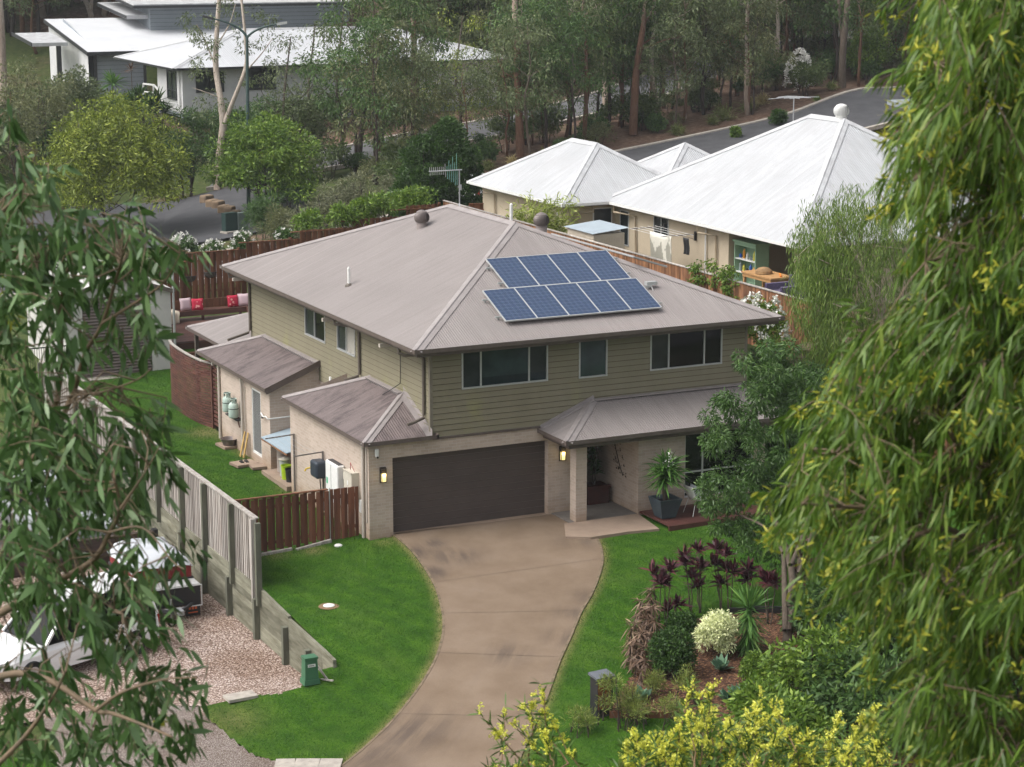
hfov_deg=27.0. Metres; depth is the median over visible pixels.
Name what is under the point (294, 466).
clothesline
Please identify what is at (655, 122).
shrub
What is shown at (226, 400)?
gas bottle
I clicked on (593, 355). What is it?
window
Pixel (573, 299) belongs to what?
solar panel
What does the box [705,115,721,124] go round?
grass tussock
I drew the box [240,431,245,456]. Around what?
plank
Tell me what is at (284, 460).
bucket
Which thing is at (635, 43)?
tree
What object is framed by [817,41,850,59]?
shrub
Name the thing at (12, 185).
shrub
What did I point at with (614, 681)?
shrub
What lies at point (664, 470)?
yucca
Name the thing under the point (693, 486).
cushion
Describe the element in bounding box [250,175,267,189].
shrub
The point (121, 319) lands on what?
roller door
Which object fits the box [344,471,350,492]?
door panel
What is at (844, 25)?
gum tree
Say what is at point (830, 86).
grass tussock
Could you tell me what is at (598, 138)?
grass tussock
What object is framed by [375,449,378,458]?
security camera
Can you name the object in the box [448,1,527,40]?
tree
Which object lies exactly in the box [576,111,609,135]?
shrub
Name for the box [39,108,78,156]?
shrub
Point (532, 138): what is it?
tree
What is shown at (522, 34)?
tree
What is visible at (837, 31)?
tree
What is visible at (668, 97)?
shrub
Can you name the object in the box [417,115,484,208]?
tree
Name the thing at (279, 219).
shrub
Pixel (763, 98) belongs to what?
grass tussock
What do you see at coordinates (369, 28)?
tree
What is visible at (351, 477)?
meter box
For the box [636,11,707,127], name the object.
tree
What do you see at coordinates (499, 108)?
gum tree
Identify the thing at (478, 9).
tree
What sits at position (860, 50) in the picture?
tree
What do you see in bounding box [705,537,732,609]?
cordyline
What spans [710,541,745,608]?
cordyline
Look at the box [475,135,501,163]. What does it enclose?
shrub
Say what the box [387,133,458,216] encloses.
tree
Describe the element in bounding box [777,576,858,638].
shrub
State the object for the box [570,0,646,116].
tree
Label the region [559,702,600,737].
shrub
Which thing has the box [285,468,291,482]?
bucket
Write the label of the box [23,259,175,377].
shed
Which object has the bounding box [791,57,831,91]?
shrub
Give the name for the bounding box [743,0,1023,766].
gum tree
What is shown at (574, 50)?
tree
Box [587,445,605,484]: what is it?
potted shrub
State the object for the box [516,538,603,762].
driveway edge strip
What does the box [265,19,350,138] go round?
gum tree
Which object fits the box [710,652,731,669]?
agave
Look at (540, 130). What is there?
shrub
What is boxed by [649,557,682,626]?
cordyline
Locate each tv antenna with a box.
[429,153,461,205]
[771,96,808,120]
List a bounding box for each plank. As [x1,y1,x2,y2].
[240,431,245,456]
[243,432,248,457]
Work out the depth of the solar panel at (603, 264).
63.23 m
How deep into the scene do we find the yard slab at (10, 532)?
65.44 m
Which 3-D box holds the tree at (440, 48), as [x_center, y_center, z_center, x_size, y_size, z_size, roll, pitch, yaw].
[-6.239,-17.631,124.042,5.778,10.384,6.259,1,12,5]
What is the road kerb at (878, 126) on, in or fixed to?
on the road at (867, 108)
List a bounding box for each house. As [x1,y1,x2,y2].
[11,0,366,113]
[113,25,504,118]
[185,204,784,539]
[466,114,1023,310]
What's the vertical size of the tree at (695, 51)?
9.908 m
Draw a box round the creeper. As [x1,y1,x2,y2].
[685,258,740,299]
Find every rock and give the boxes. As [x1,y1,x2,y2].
[200,194,213,202]
[205,199,218,206]
[211,200,224,207]
[217,204,228,212]
[223,205,235,212]
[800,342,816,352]
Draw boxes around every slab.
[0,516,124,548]
[80,376,119,381]
[262,468,291,491]
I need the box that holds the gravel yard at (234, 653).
[0,521,301,724]
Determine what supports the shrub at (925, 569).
on the front lawn at (307, 722)
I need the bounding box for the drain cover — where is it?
[318,603,338,609]
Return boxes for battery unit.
[325,459,347,505]
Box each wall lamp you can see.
[380,467,386,482]
[559,446,565,460]
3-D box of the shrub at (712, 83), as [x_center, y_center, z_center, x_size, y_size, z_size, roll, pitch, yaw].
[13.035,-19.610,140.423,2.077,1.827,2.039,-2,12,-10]
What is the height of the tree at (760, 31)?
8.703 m
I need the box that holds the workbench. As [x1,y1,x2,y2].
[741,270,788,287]
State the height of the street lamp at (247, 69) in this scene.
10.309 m
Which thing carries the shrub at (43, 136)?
on the ground at (16, 48)
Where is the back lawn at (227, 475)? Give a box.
[30,368,361,551]
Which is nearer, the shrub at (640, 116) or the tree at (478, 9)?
the shrub at (640, 116)
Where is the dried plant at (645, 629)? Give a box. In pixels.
[620,584,664,686]
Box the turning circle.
[23,187,305,247]
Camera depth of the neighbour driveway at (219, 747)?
47.57 m
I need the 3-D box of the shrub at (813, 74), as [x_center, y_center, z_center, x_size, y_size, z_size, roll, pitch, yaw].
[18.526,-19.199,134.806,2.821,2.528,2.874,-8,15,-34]
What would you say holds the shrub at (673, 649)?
on the garden bed
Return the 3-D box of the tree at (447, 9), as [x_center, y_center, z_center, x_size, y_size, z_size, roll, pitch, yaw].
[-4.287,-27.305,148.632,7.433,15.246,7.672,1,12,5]
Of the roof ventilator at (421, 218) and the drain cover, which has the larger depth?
the roof ventilator at (421, 218)
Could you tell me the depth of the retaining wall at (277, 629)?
56.54 m
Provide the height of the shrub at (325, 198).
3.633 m
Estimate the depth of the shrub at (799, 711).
46.13 m
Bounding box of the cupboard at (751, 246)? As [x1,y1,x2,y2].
[733,238,770,286]
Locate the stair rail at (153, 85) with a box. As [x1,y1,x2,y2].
[142,83,161,100]
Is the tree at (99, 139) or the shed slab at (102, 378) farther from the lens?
the tree at (99, 139)
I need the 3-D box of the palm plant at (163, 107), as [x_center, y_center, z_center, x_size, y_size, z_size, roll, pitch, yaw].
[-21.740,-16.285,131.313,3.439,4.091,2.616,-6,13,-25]
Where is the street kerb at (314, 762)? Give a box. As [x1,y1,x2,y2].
[275,758,342,766]
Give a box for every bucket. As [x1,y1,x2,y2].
[278,457,290,476]
[280,464,290,479]
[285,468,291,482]
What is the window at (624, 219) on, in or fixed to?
in the house at (760, 187)
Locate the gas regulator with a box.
[225,413,240,427]
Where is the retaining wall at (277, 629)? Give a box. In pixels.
[110,465,336,672]
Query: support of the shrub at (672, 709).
on the front lawn at (307, 722)
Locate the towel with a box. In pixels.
[650,231,671,261]
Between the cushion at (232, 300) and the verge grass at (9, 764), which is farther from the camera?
the cushion at (232, 300)
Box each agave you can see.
[635,684,651,700]
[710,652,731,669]
[718,686,735,700]
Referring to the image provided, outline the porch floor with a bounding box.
[551,500,636,522]
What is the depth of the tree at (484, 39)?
126.39 m
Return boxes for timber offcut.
[318,665,333,681]
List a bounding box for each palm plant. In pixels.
[99,69,129,97]
[120,82,161,127]
[121,61,138,83]
[136,87,183,146]
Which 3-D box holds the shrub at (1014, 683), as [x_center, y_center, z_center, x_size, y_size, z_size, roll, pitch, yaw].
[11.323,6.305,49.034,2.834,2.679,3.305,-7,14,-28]
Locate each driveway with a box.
[34,706,274,766]
[342,514,600,766]
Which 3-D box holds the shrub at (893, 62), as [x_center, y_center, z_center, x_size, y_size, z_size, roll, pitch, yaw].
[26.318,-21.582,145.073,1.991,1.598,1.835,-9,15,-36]
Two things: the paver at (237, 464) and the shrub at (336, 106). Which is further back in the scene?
the shrub at (336, 106)
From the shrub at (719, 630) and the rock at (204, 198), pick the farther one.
the rock at (204, 198)
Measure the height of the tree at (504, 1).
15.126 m
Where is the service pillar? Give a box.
[300,653,319,685]
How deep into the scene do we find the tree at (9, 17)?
173.59 m
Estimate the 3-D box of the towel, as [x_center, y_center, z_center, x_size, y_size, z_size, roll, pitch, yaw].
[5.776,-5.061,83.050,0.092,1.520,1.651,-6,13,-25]
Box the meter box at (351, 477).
[342,462,361,512]
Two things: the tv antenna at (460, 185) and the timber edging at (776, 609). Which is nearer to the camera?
the timber edging at (776, 609)
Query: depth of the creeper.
71.67 m
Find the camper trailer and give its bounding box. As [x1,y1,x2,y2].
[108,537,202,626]
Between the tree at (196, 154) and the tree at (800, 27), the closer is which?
the tree at (196, 154)
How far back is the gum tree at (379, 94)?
130.09 m
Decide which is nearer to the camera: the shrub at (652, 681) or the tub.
the shrub at (652, 681)
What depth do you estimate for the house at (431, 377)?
61.44 m
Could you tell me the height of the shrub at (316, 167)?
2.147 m
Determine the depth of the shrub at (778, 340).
65.72 m
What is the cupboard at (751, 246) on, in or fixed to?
on the house at (760, 187)
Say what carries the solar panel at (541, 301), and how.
attached to the mounting rail
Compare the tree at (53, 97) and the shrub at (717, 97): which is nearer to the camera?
the tree at (53, 97)
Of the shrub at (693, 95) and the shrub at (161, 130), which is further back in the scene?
the shrub at (693, 95)
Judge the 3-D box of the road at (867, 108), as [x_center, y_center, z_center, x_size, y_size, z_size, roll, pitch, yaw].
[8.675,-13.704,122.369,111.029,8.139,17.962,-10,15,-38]
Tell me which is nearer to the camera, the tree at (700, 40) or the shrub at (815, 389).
the shrub at (815, 389)
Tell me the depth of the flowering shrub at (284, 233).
91.83 m
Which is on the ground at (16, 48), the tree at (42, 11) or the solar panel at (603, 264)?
the tree at (42, 11)
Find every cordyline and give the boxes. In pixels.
[640,558,673,628]
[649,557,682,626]
[655,597,674,614]
[661,593,694,612]
[673,542,706,612]
[684,538,711,613]
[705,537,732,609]
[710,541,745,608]
[734,556,764,588]
[751,565,787,624]
[787,535,817,575]
[788,545,812,587]
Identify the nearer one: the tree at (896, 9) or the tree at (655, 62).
the tree at (655, 62)
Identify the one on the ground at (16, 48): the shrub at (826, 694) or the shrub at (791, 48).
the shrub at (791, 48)
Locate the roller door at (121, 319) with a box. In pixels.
[82,295,151,377]
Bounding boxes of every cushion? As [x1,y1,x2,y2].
[179,298,191,310]
[191,298,203,309]
[227,295,238,306]
[237,293,247,305]
[690,483,699,496]
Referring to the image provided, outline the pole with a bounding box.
[171,273,175,344]
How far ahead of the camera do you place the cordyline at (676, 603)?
53.34 m
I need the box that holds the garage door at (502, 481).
[392,440,544,531]
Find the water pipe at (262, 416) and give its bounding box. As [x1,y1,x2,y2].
[260,412,289,419]
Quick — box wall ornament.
[613,445,625,476]
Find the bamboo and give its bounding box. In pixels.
[501,188,584,232]
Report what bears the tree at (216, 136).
on the ground at (16, 48)
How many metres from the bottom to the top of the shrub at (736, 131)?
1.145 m
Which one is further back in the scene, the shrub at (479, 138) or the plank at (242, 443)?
the shrub at (479, 138)
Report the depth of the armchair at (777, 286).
75.36 m
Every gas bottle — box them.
[222,392,231,411]
[228,398,238,418]
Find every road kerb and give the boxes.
[1,121,902,297]
[20,85,904,270]
[206,35,865,190]
[323,30,838,150]
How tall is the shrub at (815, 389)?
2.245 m
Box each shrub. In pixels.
[0,107,15,123]
[0,111,16,130]
[0,131,7,155]
[0,141,50,177]
[0,155,13,186]
[17,116,65,164]
[20,90,57,119]
[38,74,102,101]
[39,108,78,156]
[49,108,110,140]
[61,87,126,116]
[101,99,138,123]
[109,91,142,117]
[143,120,177,137]
[168,231,199,260]
[169,104,210,142]
[192,112,219,136]
[200,238,225,258]
[205,102,241,121]
[227,106,262,128]
[227,229,255,248]
[236,104,270,128]
[239,191,282,240]
[245,93,287,120]
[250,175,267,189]
[251,202,296,240]
[267,180,309,209]
[272,226,295,239]
[281,204,323,238]
[288,206,332,230]
[293,154,331,179]
[299,93,337,124]
[299,177,351,228]
[303,183,318,197]
[308,136,351,178]
[314,92,350,125]
[325,200,364,227]
[332,168,383,216]
[333,91,383,127]
[336,178,364,194]
[340,153,355,170]
[342,151,370,173]
[348,195,376,224]
[358,155,393,183]
[362,169,402,217]
[364,189,404,217]
[369,135,409,160]
[369,149,400,169]
[371,156,403,182]
[378,171,397,187]
[380,134,410,149]
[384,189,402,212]
[389,187,422,216]
[398,182,438,209]
[419,84,452,122]
[472,132,490,143]
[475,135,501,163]
[483,110,537,152]
[512,121,538,144]
[523,101,567,142]
[530,122,559,142]
[551,137,567,145]
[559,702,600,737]
[567,132,584,138]
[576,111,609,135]
[579,120,616,143]
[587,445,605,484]
[591,89,639,127]
[592,107,613,118]
[595,669,625,731]
[610,88,662,130]
[614,680,643,728]
[615,694,654,731]
[624,102,655,127]
[641,668,668,696]
[643,113,667,132]
[644,625,698,679]
[652,691,693,730]
[662,92,683,110]
[664,110,685,125]
[664,609,698,636]
[670,662,700,707]
[691,608,740,656]
[694,73,724,90]
[698,92,719,110]
[720,670,800,721]
[729,124,742,136]
[732,72,765,94]
[736,649,773,679]
[738,688,844,751]
[740,291,791,345]
[747,348,784,395]
[748,620,866,717]
[759,334,792,366]
[760,55,795,89]
[762,356,805,437]
[765,74,784,90]
[765,387,795,448]
[767,108,788,124]
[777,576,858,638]
[778,51,804,73]
[781,355,818,430]
[782,47,815,93]
[785,61,832,96]
[789,36,820,55]
[789,45,817,58]
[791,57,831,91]
[795,634,905,735]
[797,384,835,429]
[813,46,847,79]
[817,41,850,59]
[819,41,851,55]
[821,554,902,604]
[829,602,931,668]
[833,637,946,753]
[847,54,865,75]
[851,59,883,84]
[861,46,893,69]
[885,55,904,69]
[887,50,908,71]
[890,680,1015,752]
[895,561,954,634]
[952,625,1022,700]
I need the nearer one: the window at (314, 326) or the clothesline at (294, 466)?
the clothesline at (294, 466)
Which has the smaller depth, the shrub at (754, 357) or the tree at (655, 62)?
the shrub at (754, 357)
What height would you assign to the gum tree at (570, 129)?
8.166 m
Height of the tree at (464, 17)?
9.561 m
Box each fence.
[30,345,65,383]
[37,360,261,606]
[148,202,440,300]
[235,488,329,551]
[443,200,815,357]
[469,203,483,209]
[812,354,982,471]
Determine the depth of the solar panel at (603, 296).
61.63 m
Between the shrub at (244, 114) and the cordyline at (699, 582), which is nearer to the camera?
the cordyline at (699, 582)
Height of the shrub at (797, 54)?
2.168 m
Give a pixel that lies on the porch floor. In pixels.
(605, 510)
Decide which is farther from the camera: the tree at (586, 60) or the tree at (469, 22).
the tree at (469, 22)
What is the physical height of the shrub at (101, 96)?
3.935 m
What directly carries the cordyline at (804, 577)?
on the garden bed
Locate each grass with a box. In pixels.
[1,738,272,766]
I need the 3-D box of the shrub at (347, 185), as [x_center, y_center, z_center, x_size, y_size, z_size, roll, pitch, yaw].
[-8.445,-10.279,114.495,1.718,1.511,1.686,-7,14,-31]
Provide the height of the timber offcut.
0.368 m
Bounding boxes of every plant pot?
[587,481,610,504]
[648,493,681,518]
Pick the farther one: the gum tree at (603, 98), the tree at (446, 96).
the gum tree at (603, 98)
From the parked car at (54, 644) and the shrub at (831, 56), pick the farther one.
the shrub at (831, 56)
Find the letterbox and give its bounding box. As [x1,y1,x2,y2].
[588,669,615,718]
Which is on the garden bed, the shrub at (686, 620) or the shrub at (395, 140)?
the shrub at (686, 620)
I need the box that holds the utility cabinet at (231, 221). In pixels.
[220,212,247,233]
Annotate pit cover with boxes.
[223,690,257,702]
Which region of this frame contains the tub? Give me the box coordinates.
[220,436,236,445]
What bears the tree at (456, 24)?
on the ground at (16, 48)
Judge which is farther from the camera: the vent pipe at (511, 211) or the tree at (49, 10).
the tree at (49, 10)
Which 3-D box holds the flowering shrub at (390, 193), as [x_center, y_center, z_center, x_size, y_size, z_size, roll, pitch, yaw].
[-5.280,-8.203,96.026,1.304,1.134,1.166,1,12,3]
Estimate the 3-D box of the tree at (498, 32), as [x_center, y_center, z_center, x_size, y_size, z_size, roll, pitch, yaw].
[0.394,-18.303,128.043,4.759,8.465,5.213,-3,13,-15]
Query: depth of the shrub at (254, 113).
133.22 m
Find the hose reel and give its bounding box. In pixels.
[304,458,325,488]
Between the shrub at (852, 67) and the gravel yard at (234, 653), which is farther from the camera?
the shrub at (852, 67)
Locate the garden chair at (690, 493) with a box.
[683,483,708,514]
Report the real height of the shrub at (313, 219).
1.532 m
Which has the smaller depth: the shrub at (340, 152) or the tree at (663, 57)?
the shrub at (340, 152)
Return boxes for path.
[564,514,658,539]
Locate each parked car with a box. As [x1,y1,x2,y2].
[0,470,117,539]
[0,572,160,682]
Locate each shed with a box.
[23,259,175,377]
[564,220,628,248]
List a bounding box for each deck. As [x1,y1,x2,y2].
[171,313,242,349]
[639,501,774,530]
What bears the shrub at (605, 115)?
on the ground at (16, 48)
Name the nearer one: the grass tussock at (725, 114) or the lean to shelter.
the lean to shelter
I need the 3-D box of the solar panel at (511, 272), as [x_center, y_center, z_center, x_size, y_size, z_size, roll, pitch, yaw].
[0.014,-3.216,61.952,1.009,0.675,1.559,-6,13,-25]
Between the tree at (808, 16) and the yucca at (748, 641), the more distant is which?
the tree at (808, 16)
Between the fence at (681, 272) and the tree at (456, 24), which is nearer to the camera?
the fence at (681, 272)
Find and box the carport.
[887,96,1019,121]
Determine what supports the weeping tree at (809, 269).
on the ground at (16, 48)
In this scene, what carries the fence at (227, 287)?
on the ground at (16, 48)
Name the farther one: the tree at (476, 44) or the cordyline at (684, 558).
the tree at (476, 44)
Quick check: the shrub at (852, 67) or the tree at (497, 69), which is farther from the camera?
the shrub at (852, 67)
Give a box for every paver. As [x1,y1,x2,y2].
[215,442,236,449]
[229,459,258,467]
[249,463,266,469]
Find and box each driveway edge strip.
[341,534,444,766]
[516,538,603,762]
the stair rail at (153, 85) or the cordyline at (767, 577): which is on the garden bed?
the cordyline at (767, 577)
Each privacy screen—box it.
[168,340,215,429]
[213,365,221,426]
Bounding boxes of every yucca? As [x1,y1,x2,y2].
[642,447,691,500]
[727,577,772,656]
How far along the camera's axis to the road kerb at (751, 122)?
129.00 m
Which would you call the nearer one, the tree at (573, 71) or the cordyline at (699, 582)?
the cordyline at (699, 582)
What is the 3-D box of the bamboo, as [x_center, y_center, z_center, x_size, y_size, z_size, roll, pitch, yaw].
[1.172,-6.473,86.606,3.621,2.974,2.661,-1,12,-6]
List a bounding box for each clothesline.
[265,434,324,497]
[629,224,696,240]
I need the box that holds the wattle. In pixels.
[466,674,907,766]
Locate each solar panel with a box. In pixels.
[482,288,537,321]
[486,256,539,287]
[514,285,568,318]
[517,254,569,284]
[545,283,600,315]
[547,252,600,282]
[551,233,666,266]
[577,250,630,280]
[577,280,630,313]
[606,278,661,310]
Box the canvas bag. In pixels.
[755,267,771,273]
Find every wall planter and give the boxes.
[185,275,196,281]
[203,271,216,277]
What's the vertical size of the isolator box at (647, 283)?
0.260 m
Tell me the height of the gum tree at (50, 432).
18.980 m
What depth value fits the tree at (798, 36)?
151.10 m
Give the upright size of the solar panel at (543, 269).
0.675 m
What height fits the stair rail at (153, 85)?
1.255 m
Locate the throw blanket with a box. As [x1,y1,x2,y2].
[171,309,179,323]
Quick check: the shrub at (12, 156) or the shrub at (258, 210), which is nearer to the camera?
the shrub at (258, 210)
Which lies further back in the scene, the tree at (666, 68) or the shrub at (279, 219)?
the tree at (666, 68)
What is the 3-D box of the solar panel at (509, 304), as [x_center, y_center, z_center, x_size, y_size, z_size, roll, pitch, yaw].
[-0.062,-2.228,60.374,1.009,0.675,1.559,-6,13,-25]
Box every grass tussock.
[475,160,496,169]
[504,154,519,163]
[587,136,600,142]
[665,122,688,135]
[703,101,738,123]
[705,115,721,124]
[733,100,758,112]
[734,95,760,110]
[750,90,770,105]
[812,95,820,101]
[822,79,839,90]
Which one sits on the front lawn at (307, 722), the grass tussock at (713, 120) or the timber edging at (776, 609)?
the timber edging at (776, 609)
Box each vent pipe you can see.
[345,267,351,286]
[510,203,512,220]
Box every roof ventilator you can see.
[414,210,429,229]
[533,212,548,231]
[833,104,848,120]
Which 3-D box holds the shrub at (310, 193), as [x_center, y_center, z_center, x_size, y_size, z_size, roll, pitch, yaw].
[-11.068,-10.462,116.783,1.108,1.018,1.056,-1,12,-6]
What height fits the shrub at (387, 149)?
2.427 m
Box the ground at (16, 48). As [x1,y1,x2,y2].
[0,0,1020,759]
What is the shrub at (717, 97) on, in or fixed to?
on the ground at (16, 48)
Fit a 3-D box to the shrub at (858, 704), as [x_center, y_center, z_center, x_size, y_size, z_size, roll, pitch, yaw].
[8.598,7.128,46.805,3.143,2.646,3.224,6,13,25]
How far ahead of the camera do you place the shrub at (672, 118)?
130.96 m
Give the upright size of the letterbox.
1.023 m
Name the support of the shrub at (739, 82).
on the ground at (16, 48)
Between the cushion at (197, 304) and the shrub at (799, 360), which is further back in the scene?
the cushion at (197, 304)
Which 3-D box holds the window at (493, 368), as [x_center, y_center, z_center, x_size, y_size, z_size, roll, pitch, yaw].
[-0.203,-0.497,59.808,2.680,1.100,0.098,-6,13,-25]
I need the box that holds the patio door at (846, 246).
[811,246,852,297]
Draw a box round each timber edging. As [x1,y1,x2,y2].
[261,539,331,555]
[609,710,699,718]
[729,606,781,613]
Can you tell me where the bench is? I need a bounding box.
[171,297,247,319]
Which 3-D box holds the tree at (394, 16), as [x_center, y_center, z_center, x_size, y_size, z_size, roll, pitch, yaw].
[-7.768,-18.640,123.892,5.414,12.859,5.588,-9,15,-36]
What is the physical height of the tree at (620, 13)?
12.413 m
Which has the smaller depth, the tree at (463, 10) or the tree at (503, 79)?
the tree at (503, 79)
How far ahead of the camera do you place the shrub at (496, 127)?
125.41 m
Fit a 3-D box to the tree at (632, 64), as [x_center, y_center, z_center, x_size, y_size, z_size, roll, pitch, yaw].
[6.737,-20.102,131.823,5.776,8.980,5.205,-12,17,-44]
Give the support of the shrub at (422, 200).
on the ground at (16, 48)
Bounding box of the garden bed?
[613,612,931,766]
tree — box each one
[0,0,6,106]
[0,54,53,195]
[0,92,213,766]
[3,0,9,32]
[3,0,72,53]
[7,1,10,24]
[10,0,23,35]
[12,0,60,32]
[14,71,80,165]
[18,1,24,32]
[22,89,194,234]
[38,0,46,17]
[47,0,51,15]
[47,63,103,123]
[82,0,93,17]
[101,0,107,15]
[157,127,214,197]
[175,0,282,190]
[199,108,323,204]
[203,118,252,187]
[249,31,326,140]
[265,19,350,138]
[267,86,333,150]
[286,0,404,172]
[293,2,370,163]
[306,11,408,154]
[321,12,428,184]
[321,20,421,181]
[328,0,427,150]
[346,17,413,150]
[350,1,402,28]
[362,0,456,139]
[364,0,442,133]
[375,36,451,134]
[378,0,490,32]
[378,14,460,154]
[378,51,456,146]
[379,0,473,44]
[387,133,458,216]
[392,0,476,44]
[403,0,461,37]
[409,0,490,45]
[416,0,485,30]
[417,115,484,208]
[419,0,475,37]
[419,8,507,138]
[423,0,530,49]
[424,0,532,50]
[428,0,484,24]
[430,0,498,49]
[430,48,498,139]
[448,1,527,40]
[456,0,527,90]
[456,0,569,84]
[469,27,541,143]
[470,27,544,158]
[479,0,563,144]
[480,3,559,48]
[480,10,552,110]
[480,91,514,152]
[482,0,558,15]
[483,0,554,156]
[490,9,570,154]
[495,0,597,148]
[501,0,581,142]
[504,29,568,145]
[519,0,617,139]
[525,2,607,134]
[535,9,616,137]
[540,0,630,139]
[554,0,586,96]
[555,0,665,130]
[559,0,632,115]
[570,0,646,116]
[583,0,670,127]
[586,0,662,126]
[590,5,612,118]
[594,0,677,99]
[603,0,673,93]
[609,0,708,111]
[619,0,699,109]
[622,0,680,134]
[625,6,669,104]
[634,0,735,122]
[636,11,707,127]
[641,0,713,108]
[643,25,697,108]
[644,0,702,108]
[666,0,763,114]
[667,0,740,110]
[667,1,712,100]
[668,0,736,108]
[675,39,704,118]
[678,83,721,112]
[690,0,768,109]
[692,334,861,646]
[696,0,755,105]
[696,7,761,96]
[698,0,791,105]
[701,0,773,115]
[710,3,765,96]
[720,0,799,114]
[720,1,774,44]
[727,34,785,89]
[734,0,808,76]
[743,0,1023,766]
[751,0,830,55]
[754,0,820,61]
[755,0,822,80]
[766,0,809,90]
[773,0,826,74]
[773,25,808,52]
[779,13,831,55]
[782,182,925,393]
[791,0,887,82]
[791,3,830,50]
[793,0,882,87]
[797,1,855,70]
[802,0,859,73]
[819,9,859,43]
[822,0,890,80]
[829,0,882,75]
[829,0,889,85]
[846,25,903,79]
[849,0,911,65]
[853,1,926,54]
[870,0,920,72]
[879,0,925,59]
[885,13,889,73]
[887,1,923,39]
[892,61,928,83]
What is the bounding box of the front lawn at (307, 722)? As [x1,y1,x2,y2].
[207,426,1023,766]
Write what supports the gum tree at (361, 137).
on the ground at (16, 48)
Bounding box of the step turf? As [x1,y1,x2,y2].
[178,348,200,351]
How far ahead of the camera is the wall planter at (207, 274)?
87.29 m
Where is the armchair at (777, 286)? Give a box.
[765,274,806,297]
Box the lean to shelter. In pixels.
[261,428,290,455]
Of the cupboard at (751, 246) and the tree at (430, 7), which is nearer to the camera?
the cupboard at (751, 246)
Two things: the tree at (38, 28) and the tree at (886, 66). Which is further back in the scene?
the tree at (38, 28)
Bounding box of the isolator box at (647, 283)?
[644,281,656,290]
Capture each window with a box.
[166,69,176,99]
[195,71,223,92]
[249,68,275,89]
[304,308,325,343]
[336,322,355,356]
[461,345,547,389]
[579,340,607,378]
[620,209,628,245]
[650,329,722,370]
[653,215,668,235]
[684,428,752,497]
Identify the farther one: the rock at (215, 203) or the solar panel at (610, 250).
the rock at (215, 203)
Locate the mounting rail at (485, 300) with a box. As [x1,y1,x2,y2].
[482,285,651,302]
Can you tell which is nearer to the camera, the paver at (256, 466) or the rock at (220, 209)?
the paver at (256, 466)
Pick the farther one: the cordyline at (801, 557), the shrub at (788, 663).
the cordyline at (801, 557)
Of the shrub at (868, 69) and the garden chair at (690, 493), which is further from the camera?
the shrub at (868, 69)
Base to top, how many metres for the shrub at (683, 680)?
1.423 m
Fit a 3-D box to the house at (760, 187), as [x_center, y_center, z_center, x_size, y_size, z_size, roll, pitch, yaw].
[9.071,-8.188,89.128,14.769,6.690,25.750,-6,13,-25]
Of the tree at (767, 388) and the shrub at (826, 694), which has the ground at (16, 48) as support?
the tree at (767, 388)
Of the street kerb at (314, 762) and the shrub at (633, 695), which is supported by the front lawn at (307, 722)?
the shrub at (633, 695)
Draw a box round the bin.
[276,450,288,472]
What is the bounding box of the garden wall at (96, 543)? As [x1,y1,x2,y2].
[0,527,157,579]
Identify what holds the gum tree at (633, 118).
on the ground at (16, 48)
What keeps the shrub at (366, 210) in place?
on the ground at (16, 48)
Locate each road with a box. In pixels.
[0,78,995,292]
[210,30,865,185]
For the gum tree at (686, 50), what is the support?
on the ground at (16, 48)
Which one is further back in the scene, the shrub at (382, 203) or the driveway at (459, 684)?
the shrub at (382, 203)
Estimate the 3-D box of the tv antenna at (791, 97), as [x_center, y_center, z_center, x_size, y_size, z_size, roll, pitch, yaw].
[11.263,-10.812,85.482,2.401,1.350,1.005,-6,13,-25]
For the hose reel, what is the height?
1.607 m
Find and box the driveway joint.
[400,558,600,716]
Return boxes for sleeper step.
[173,351,200,357]
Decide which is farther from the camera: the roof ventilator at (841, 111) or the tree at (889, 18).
the tree at (889, 18)
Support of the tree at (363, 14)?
on the ground at (16, 48)
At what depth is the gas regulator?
68.75 m
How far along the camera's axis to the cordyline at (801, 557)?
53.59 m
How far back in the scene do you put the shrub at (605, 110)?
131.66 m
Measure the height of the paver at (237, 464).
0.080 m
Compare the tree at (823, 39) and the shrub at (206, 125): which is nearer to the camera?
the shrub at (206, 125)
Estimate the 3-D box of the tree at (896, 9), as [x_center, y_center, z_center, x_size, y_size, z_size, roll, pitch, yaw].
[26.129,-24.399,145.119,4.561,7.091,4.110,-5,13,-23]
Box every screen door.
[252,388,261,456]
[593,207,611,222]
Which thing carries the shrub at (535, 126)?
on the ground at (16, 48)
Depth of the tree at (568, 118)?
127.12 m
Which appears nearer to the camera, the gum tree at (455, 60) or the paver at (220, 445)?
the paver at (220, 445)
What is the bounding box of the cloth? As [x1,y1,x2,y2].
[683,237,689,254]
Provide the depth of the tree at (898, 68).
129.64 m
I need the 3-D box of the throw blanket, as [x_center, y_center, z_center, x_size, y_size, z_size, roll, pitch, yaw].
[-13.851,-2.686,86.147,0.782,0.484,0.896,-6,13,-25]
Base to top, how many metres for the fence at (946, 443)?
2.472 m
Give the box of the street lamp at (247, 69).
[203,15,286,209]
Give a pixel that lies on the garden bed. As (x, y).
(705, 671)
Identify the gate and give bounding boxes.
[329,486,358,539]

